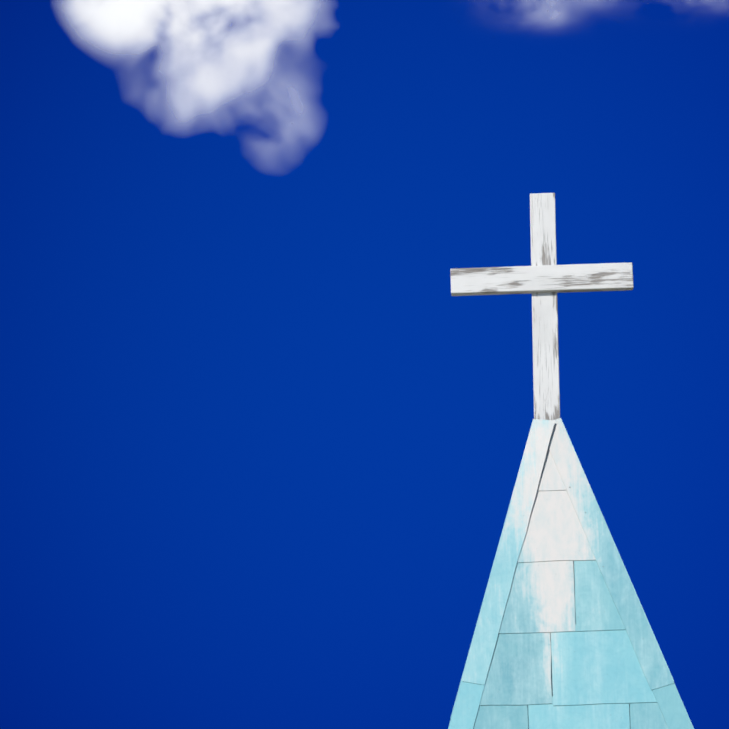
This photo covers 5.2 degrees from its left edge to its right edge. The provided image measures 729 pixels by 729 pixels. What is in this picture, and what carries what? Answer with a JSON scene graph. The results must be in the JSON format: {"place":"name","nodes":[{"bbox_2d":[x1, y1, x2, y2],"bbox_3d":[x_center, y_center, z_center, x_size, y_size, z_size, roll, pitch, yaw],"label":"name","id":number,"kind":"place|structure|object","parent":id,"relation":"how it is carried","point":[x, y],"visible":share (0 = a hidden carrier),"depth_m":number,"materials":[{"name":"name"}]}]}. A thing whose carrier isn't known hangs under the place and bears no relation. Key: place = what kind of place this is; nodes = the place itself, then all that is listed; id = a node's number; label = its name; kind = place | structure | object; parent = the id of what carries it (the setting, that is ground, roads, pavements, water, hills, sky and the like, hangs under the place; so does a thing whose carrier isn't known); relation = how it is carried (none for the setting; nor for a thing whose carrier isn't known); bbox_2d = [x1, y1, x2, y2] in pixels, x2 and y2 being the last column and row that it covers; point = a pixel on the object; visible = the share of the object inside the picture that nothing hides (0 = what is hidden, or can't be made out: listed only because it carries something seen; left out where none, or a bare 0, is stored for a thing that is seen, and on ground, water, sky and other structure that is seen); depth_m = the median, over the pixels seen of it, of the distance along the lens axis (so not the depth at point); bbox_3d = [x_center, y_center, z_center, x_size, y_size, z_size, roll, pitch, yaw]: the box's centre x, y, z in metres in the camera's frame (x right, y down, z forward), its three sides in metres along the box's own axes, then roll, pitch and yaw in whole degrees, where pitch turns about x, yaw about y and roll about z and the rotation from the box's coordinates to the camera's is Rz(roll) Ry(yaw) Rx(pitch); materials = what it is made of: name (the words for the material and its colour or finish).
{"place":"outdoors","nodes":[
{"label":"outdoors","id":0,"kind":"place"},
{"bbox_2d":[0,0,728,728],"label":"sky","id":1,"kind":"structure","parent":0,"point":[260,457],"materials":[{"name":"blue"}]},
{"bbox_2d":[448,418,693,728],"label":"spire","id":2,"kind":"structure","parent":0,"point":[563,637],"depth_m":43.34,"materials":[{"name":"paint"}]},
{"bbox_2d":[450,193,633,419],"bbox_3d":[0.982,-0.182,44.402,1.002,1.614,0.100,-2,-20,1],"label":"cross","id":3,"kind":"object","parent":2,"relation":"attached to","point":[544,279],"visible":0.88,"depth_m":44.45,"materials":[{"name":"paint"}]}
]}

